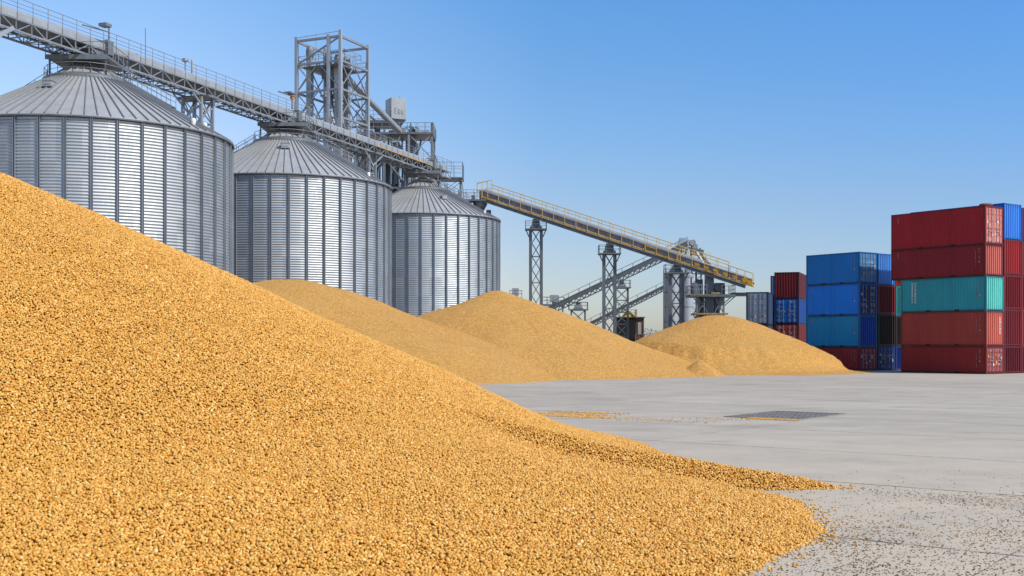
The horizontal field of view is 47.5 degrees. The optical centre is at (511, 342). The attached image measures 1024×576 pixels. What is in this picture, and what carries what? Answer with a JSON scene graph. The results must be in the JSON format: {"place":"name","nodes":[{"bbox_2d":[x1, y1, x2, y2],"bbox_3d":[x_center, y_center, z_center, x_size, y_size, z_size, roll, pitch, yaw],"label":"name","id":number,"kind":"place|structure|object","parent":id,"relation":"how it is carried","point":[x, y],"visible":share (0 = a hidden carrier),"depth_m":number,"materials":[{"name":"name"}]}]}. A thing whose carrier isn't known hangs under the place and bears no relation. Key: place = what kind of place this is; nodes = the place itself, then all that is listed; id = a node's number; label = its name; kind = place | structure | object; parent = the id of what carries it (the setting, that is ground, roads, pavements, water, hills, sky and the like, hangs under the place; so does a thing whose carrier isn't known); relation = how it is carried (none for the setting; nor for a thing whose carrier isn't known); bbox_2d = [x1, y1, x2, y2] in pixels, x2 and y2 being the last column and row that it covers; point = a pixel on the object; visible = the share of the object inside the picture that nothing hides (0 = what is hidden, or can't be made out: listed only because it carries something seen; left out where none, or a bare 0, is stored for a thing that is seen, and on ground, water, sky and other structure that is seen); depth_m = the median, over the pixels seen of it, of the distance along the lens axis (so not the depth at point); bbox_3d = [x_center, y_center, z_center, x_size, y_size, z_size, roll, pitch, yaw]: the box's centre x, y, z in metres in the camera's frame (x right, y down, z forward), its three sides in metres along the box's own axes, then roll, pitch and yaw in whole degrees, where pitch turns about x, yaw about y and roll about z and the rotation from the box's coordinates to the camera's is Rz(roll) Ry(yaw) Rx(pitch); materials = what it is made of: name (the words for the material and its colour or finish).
{"place":"outdoors","nodes":[
{"label":"outdoors","id":0,"kind":"place"},
{"bbox_2d":[294,29,401,171],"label":"elevator tower","id":1,"kind":"structure","parent":0,"point":[339,82],"depth_m":137.95,"materials":[{"name":"metal"}]},
{"bbox_2d":[0,0,1023,336],"label":"sky","id":2,"kind":"structure","parent":0,"point":[768,136],"materials":[{"name":"blue"}]},
{"bbox_2d":[509,288,521,297],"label":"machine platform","id":3,"kind":"structure","parent":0,"point":[515,291],"depth_m":177.40,"materials":[{"name":"grey metal"}]},
{"bbox_2d":[543,295,564,311],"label":"machine platform","id":4,"kind":"structure","parent":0,"point":[552,297],"depth_m":171.40,"materials":[{"name":"grey metal"}]},
{"bbox_2d":[586,282,662,324],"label":"truss conveyor","id":5,"kind":"object","parent":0,"point":[641,298],"visible":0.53,"depth_m":170.38,"materials":[{"name":"metal"}]},
{"bbox_2d":[612,309,647,341],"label":"bin house","id":6,"kind":"structure","parent":0,"point":[636,328],"depth_m":164.00,"materials":[{"name":"metal"}]},
{"bbox_2d":[638,322,640,333],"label":"window","id":7,"kind":"structure","parent":6,"relation":"in","point":[639,323],"depth_m":164.11,"materials":[{"name":"glass"}]},
{"bbox_2d":[679,269,693,323],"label":"silo","id":8,"kind":"object","parent":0,"point":[688,307],"visible":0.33,"depth_m":157.09,"materials":[{"name":"metal"}]},
{"bbox_2d":[477,370,1023,575],"bbox_3d":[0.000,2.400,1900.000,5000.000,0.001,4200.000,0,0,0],"label":"concrete ground","id":9,"kind":"structure","parent":0,"point":[912,428],"depth_m":28.30,"materials":[{"name":"grey concrete"}]},
{"bbox_2d":[0,41,234,273],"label":"grain silo","id":10,"kind":"object","parent":9,"relation":"on","point":[93,132],"visible":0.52,"depth_m":82.34,"materials":[{"name":"metal"}]},
{"bbox_2d":[172,92,221,129],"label":"support tower","id":11,"kind":"structure","parent":9,"relation":"on","point":[194,99],"depth_m":102.98,"materials":[{"name":"metal"}]},
{"bbox_2d":[0,0,451,179],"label":"conveyor gallery","id":12,"kind":"object","parent":11,"relation":"on","point":[26,25],"visible":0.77,"depth_m":101.46,"materials":[{"name":"metal"}]},
{"bbox_2d":[234,112,391,306],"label":"grain silo","id":13,"kind":"object","parent":9,"relation":"on","point":[308,208],"visible":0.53,"depth_m":108.41,"materials":[{"name":"metal"}]},
{"bbox_2d":[349,150,382,176],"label":"support tower","id":14,"kind":"structure","parent":9,"relation":"on","point":[365,154],"depth_m":133.66,"materials":[{"name":"metal"}]},
{"bbox_2d":[351,97,437,192],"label":"processing tower","id":15,"kind":"structure","parent":9,"relation":"on","point":[395,110],"depth_m":162.12,"materials":[{"name":"metal"}]},
{"bbox_2d":[253,279,558,384],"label":"maize heap","id":16,"kind":"object","parent":9,"relation":"on","point":[473,359],"visible":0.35,"depth_m":72.75,"materials":[{"name":"yellow food"}]},
{"bbox_2d":[0,172,839,575],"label":"maize heap","id":17,"kind":"object","parent":9,"relation":"on","point":[166,410],"visible":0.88,"depth_m":15.17,"materials":[{"name":"yellow food"}]},
{"bbox_2d":[392,162,500,316],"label":"grain silo","id":18,"kind":"object","parent":9,"relation":"on","point":[445,247],"visible":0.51,"depth_m":140.22,"materials":[{"name":"metal"}]},
{"bbox_2d":[435,162,464,198],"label":"service platform","id":19,"kind":"structure","parent":18,"relation":"on","point":[460,180],"depth_m":156.04,"materials":[{"name":"grey metal"}]},
{"bbox_2d":[525,219,546,304],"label":"conveyor support","id":20,"kind":"object","parent":9,"relation":"on","point":[535,226],"visible":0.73,"depth_m":147.58,"materials":[{"name":"metal"}]},
{"bbox_2d":[458,180,753,287],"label":"inclined conveyor","id":21,"kind":"object","parent":20,"relation":"on","point":[579,226],"visible":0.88,"depth_m":144.62,"materials":[{"name":"metal"}]},
{"bbox_2d":[417,291,724,379],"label":"maize heap","id":22,"kind":"object","parent":9,"relation":"on","point":[559,345],"visible":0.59,"depth_m":83.18,"materials":[{"name":"yellow food"}]},
{"bbox_2d":[568,302,587,320],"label":"conveyor tower","id":23,"kind":"structure","parent":9,"relation":"on","point":[578,306],"depth_m":161.03,"materials":[{"name":"metal"}]},
{"bbox_2d":[598,243,620,333],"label":"conveyor support","id":24,"kind":"object","parent":9,"relation":"on","point":[609,249],"visible":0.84,"depth_m":144.80,"materials":[{"name":"metal"}]},
{"bbox_2d":[612,280,630,339],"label":"conveyor tower","id":25,"kind":"structure","parent":9,"relation":"on","point":[621,285],"depth_m":160.26,"materials":[{"name":"metal"}]},
{"bbox_2d":[547,237,687,310],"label":"truss conveyor","id":26,"kind":"object","parent":25,"relation":"on","point":[622,273],"visible":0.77,"depth_m":160.65,"materials":[{"name":"metal"}]},
{"bbox_2d":[536,410,715,423],"bbox_3d":[2.856,2.385,37.655,6.853,0.067,6.466,0,0,0],"label":"spilled patch","id":27,"kind":"object","parent":9,"relation":"on","point":[572,414],"visible":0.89,"depth_m":38.17,"materials":[{"name":"yellow food"}]},
{"bbox_2d":[644,328,656,335],"bbox_3d":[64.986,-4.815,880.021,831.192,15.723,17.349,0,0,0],"label":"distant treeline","id":28,"kind":"object","parent":9,"relation":"on","point":[649,332],"depth_m":876.08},
{"bbox_2d":[663,269,678,328],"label":"silo","id":29,"kind":"object","parent":9,"relation":"on","point":[675,288],"visible":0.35,"depth_m":157.18,"materials":[{"name":"metal"}]},
{"bbox_2d":[663,264,688,326],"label":"conveyor support","id":30,"kind":"object","parent":9,"relation":"on","point":[675,270],"visible":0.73,"depth_m":142.36,"materials":[{"name":"metal"}]},
{"bbox_2d":[677,238,710,309],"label":"drive station","id":31,"kind":"object","parent":9,"relation":"on","point":[693,244],"visible":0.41,"depth_m":160.40,"materials":[{"name":"metal"}]},
{"bbox_2d":[685,270,745,317],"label":"discharge tower","id":32,"kind":"structure","parent":9,"relation":"on","point":[711,300],"depth_m":141.50,"materials":[{"name":"grey metal"}]},
{"bbox_2d":[672,417,802,420],"bbox_3d":[7.040,2.380,36.351,3.922,0.076,1.444,0,0,0],"label":"spilled patch","id":33,"kind":"object","parent":9,"relation":"on","point":[747,418],"visible":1,"depth_m":36.37,"materials":[{"name":"yellow food"}]},
{"bbox_2d":[634,315,871,374],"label":"maize heap","id":34,"kind":"object","parent":9,"relation":"on","point":[727,345],"visible":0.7,"depth_m":91.30,"materials":[{"name":"yellow food"}]},
{"bbox_2d":[723,411,845,419],"bbox_3d":[9.060,2.388,38.470,2.600,0.020,3.900,0,0,37],"label":"drain grate","id":35,"kind":"object","parent":9,"relation":"on","point":[789,415],"visible":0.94,"depth_m":38.33,"materials":[{"name":"metal"}]},
{"bbox_2d":[738,484,888,575],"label":"spilled kernels","id":36,"kind":"object","parent":9,"relation":"on","point":[796,549],"visible":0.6,"depth_m":14.63,"materials":[{"name":"yellow food"}]},
{"bbox_2d":[816,347,876,370],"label":"shipping container","id":37,"kind":"object","parent":9,"relation":"on","point":[859,358],"visible":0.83,"depth_m":100.71,"materials":[{"name":"metal"}]},
{"bbox_2d":[806,315,876,346],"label":"shipping container","id":38,"kind":"object","parent":37,"relation":"on","point":[844,331],"visible":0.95,"depth_m":101.25,"materials":[{"name":"metal"}]},
{"bbox_2d":[806,283,876,316],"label":"shipping container","id":39,"kind":"object","parent":38,"relation":"on","point":[843,299],"visible":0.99,"depth_m":101.33,"materials":[{"name":"metal"}]},
{"bbox_2d":[806,252,876,285],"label":"shipping container","id":40,"kind":"object","parent":39,"relation":"on","point":[843,268],"visible":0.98,"depth_m":101.39,"materials":[{"name":"metal"}]},
{"bbox_2d":[861,253,867,281],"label":"door","id":41,"kind":"structure","parent":40,"relation":"in","point":[864,256],"depth_m":100.25,"materials":[{"name":"paint"}]},
{"bbox_2d":[868,254,875,281],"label":"door","id":42,"kind":"structure","parent":40,"relation":"in","point":[871,257],"depth_m":100.87,"materials":[{"name":"paint"}]},
{"bbox_2d":[861,285,867,313],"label":"door","id":43,"kind":"structure","parent":39,"relation":"in","point":[864,288],"depth_m":100.25,"materials":[{"name":"paint"}]},
{"bbox_2d":[868,285,875,313],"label":"door","id":44,"kind":"structure","parent":39,"relation":"in","point":[871,288],"depth_m":100.86,"materials":[{"name":"paint"}]},
{"bbox_2d":[861,349,867,368],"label":"door","id":45,"kind":"structure","parent":37,"relation":"in","point":[864,352],"depth_m":100.25,"materials":[{"name":"paint"}]},
{"bbox_2d":[868,349,875,367],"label":"door","id":46,"kind":"structure","parent":37,"relation":"in","point":[871,352],"depth_m":100.86,"materials":[{"name":"paint"}]},
{"bbox_2d":[731,470,1023,575],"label":"scattered crumbs","id":47,"kind":"object","parent":9,"relation":"on","point":[876,558],"visible":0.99,"depth_m":13.89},
{"bbox_2d":[877,346,894,369],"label":"shipping container","id":48,"kind":"object","parent":9,"relation":"on","point":[885,357],"visible":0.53,"depth_m":102.04,"materials":[{"name":"metal"}]},
{"bbox_2d":[879,348,886,367],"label":"door","id":49,"kind":"structure","parent":48,"relation":"in","point":[882,351],"depth_m":101.77,"materials":[{"name":"paint"}]},
{"bbox_2d":[877,314,894,345],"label":"shipping container","id":50,"kind":"object","parent":48,"relation":"on","point":[885,329],"visible":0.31,"depth_m":102.07,"materials":[{"name":"metal"}]},
{"bbox_2d":[877,285,894,314],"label":"shipping container","id":51,"kind":"object","parent":50,"relation":"on","point":[885,299],"visible":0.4,"depth_m":102.07,"materials":[{"name":"metal"}]},
{"bbox_2d":[877,253,894,285],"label":"shipping container","id":52,"kind":"object","parent":51,"relation":"on","point":[884,269],"visible":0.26,"depth_m":101.96,"materials":[{"name":"metal"}]},
{"bbox_2d":[887,348,893,367],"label":"door","id":53,"kind":"structure","parent":48,"relation":"in","point":[890,351],"depth_m":102.40,"materials":[{"name":"paint"}]},
{"bbox_2d":[895,346,900,369],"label":"shipping container","id":54,"kind":"object","parent":9,"relation":"on","point":[897,357],"visible":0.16,"depth_m":103.07,"materials":[{"name":"metal"}]},
{"bbox_2d":[895,316,900,345],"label":"shipping container","id":55,"kind":"object","parent":54,"relation":"on","point":[897,330],"visible":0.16,"depth_m":103.07,"materials":[{"name":"metal"}]},
{"bbox_2d":[894,286,900,315],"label":"shipping container","id":56,"kind":"object","parent":55,"relation":"on","point":[897,300],"visible":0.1,"depth_m":103.06,"materials":[{"name":"metal"}]},
{"bbox_2d":[895,281,900,285],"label":"shipping container","id":57,"kind":"object","parent":56,"relation":"on","point":[897,283],"visible":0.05,"depth_m":103.07,"materials":[{"name":"metal"}]},
{"bbox_2d":[901,346,1003,373],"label":"shipping container","id":58,"kind":"object","parent":9,"relation":"on","point":[960,359],"visible":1,"depth_m":91.26,"materials":[{"name":"metal"}]},
{"bbox_2d":[901,311,1003,345],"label":"shipping container","id":59,"kind":"object","parent":58,"relation":"on","point":[975,328],"visible":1,"depth_m":91.26,"materials":[{"name":"metal"}]},
{"bbox_2d":[901,276,1003,312],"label":"shipping container","id":60,"kind":"object","parent":59,"relation":"on","point":[973,293],"visible":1,"depth_m":91.26,"materials":[{"name":"metal"}]},
{"bbox_2d":[891,244,1002,280],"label":"shipping container","id":61,"kind":"object","parent":60,"relation":"on","point":[965,261],"visible":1,"depth_m":91.63,"materials":[{"name":"metal"}]},
{"bbox_2d":[891,205,1002,250],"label":"shipping container","id":62,"kind":"object","parent":61,"relation":"on","point":[974,225],"visible":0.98,"depth_m":91.61,"materials":[{"name":"metal"}]},
{"bbox_2d":[979,203,992,205],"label":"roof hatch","id":63,"kind":"object","parent":62,"relation":"on","point":[988,204],"visible":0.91,"depth_m":89.34,"materials":[{"name":"metal"}]},
{"bbox_2d":[986,207,993,242],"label":"door","id":64,"kind":"structure","parent":62,"relation":"in","point":[989,211],"depth_m":89.42,"materials":[{"name":"paint"}]},
{"bbox_2d":[994,208,1001,242],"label":"door","id":65,"kind":"structure","parent":62,"relation":"in","point":[997,212],"depth_m":90.08,"materials":[{"name":"paint"}]},
{"bbox_2d":[987,348,994,371],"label":"door","id":66,"kind":"structure","parent":58,"relation":"in","point":[990,351],"depth_m":89.44,"materials":[{"name":"paint"}]},
{"bbox_2d":[995,348,1002,371],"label":"door","id":67,"kind":"structure","parent":58,"relation":"in","point":[998,351],"depth_m":90.08,"materials":[{"name":"paint"}]},
{"bbox_2d":[1004,346,1021,373],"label":"shipping container","id":68,"kind":"object","parent":9,"relation":"on","point":[1012,359],"visible":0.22,"depth_m":91.33,"materials":[{"name":"metal"}]},
{"bbox_2d":[1004,309,1021,345],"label":"shipping container","id":69,"kind":"object","parent":68,"relation":"on","point":[1012,327],"visible":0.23,"depth_m":91.33,"materials":[{"name":"metal"}]},
{"bbox_2d":[1003,275,1021,309],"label":"shipping container","id":70,"kind":"object","parent":69,"relation":"on","point":[1012,292],"visible":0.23,"depth_m":91.33,"materials":[{"name":"metal"}]},
{"bbox_2d":[1003,239,1021,275],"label":"shipping container","id":71,"kind":"object","parent":70,"relation":"on","point":[1011,257],"visible":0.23,"depth_m":91.29,"materials":[{"name":"metal"}]},
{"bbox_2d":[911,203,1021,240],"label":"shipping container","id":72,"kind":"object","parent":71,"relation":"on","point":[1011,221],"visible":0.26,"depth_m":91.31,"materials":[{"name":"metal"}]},
{"bbox_2d":[1021,346,1023,372],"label":"shipping container","id":73,"kind":"object","parent":9,"relation":"on","point":[1022,359],"visible":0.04,"depth_m":92.09,"materials":[{"name":"metal"}]},
{"bbox_2d":[1021,310,1023,345],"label":"shipping container","id":74,"kind":"object","parent":73,"relation":"on","point":[1022,327],"visible":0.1,"depth_m":92.09,"materials":[{"name":"metal"}]},
{"bbox_2d":[1021,276,1023,309],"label":"shipping container","id":75,"kind":"object","parent":74,"relation":"on","point":[1022,292],"visible":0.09,"depth_m":92.09,"materials":[{"name":"metal"}]},
{"bbox_2d":[1021,241,1023,275],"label":"shipping container","id":76,"kind":"object","parent":75,"relation":"on","point":[1022,257],"visible":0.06,"depth_m":92.09,"materials":[{"name":"metal"}]},
{"bbox_2d":[1021,208,1023,240],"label":"shipping container","id":77,"kind":"object","parent":76,"relation":"on","point":[1022,223],"visible":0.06,"depth_m":92.09,"materials":[{"name":"metal"}]},
{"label":"shipping container","id":78,"kind":"object","parent":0,"visible":0},
{"bbox_2d":[774,324,805,342],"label":"shipping container","id":79,"kind":"object","parent":78,"relation":"on","point":[797,331],"visible":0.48,"depth_m":117.53,"materials":[{"name":"metal"}]},
{"bbox_2d":[776,325,786,334],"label":"door","id":80,"kind":"structure","parent":79,"relation":"in","point":[782,329],"depth_m":117.63,"materials":[{"name":"paint"}]},
{"bbox_2d":[774,298,805,324],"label":"shipping container","id":81,"kind":"object","parent":79,"relation":"on","point":[789,311],"visible":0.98,"depth_m":117.56,"materials":[{"name":"metal"}]},
{"bbox_2d":[776,300,786,321],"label":"door","id":82,"kind":"structure","parent":81,"relation":"in","point":[781,305],"depth_m":117.63,"materials":[{"name":"paint"}]},
{"bbox_2d":[774,272,805,299],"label":"shipping container","id":83,"kind":"object","parent":81,"relation":"on","point":[789,285],"visible":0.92,"depth_m":117.63,"materials":[{"name":"metal"}]},
{"bbox_2d":[787,300,796,321],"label":"door","id":84,"kind":"structure","parent":81,"relation":"in","point":[791,304],"depth_m":117.29,"materials":[{"name":"paint"}]},
{"bbox_2d":[787,325,796,338],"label":"door","id":85,"kind":"structure","parent":79,"relation":"in","point":[791,329],"depth_m":117.26,"materials":[{"name":"paint"}]},
{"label":"shipping container","id":86,"kind":"object","parent":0,"visible":0},
{"bbox_2d":[770,276,773,293],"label":"shipping container","id":87,"kind":"object","parent":86,"relation":"on","point":[772,284],"visible":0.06,"depth_m":124.99,"materials":[{"name":"metal"}]},
{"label":"shipping container","id":88,"kind":"object","parent":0,"visible":0},
{"bbox_2d":[746,292,773,325],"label":"shipping container","id":89,"kind":"object","parent":88,"relation":"on","point":[759,307],"visible":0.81,"depth_m":113.57,"materials":[{"name":"metal"}]},
{"bbox_2d":[748,293,756,322],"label":"door","id":90,"kind":"structure","parent":89,"relation":"in","point":[752,297],"depth_m":113.68,"materials":[{"name":"paint"}]},
{"bbox_2d":[757,293,766,322],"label":"door","id":91,"kind":"structure","parent":89,"relation":"in","point":[761,297],"depth_m":113.40,"materials":[{"name":"paint"}]}
]}

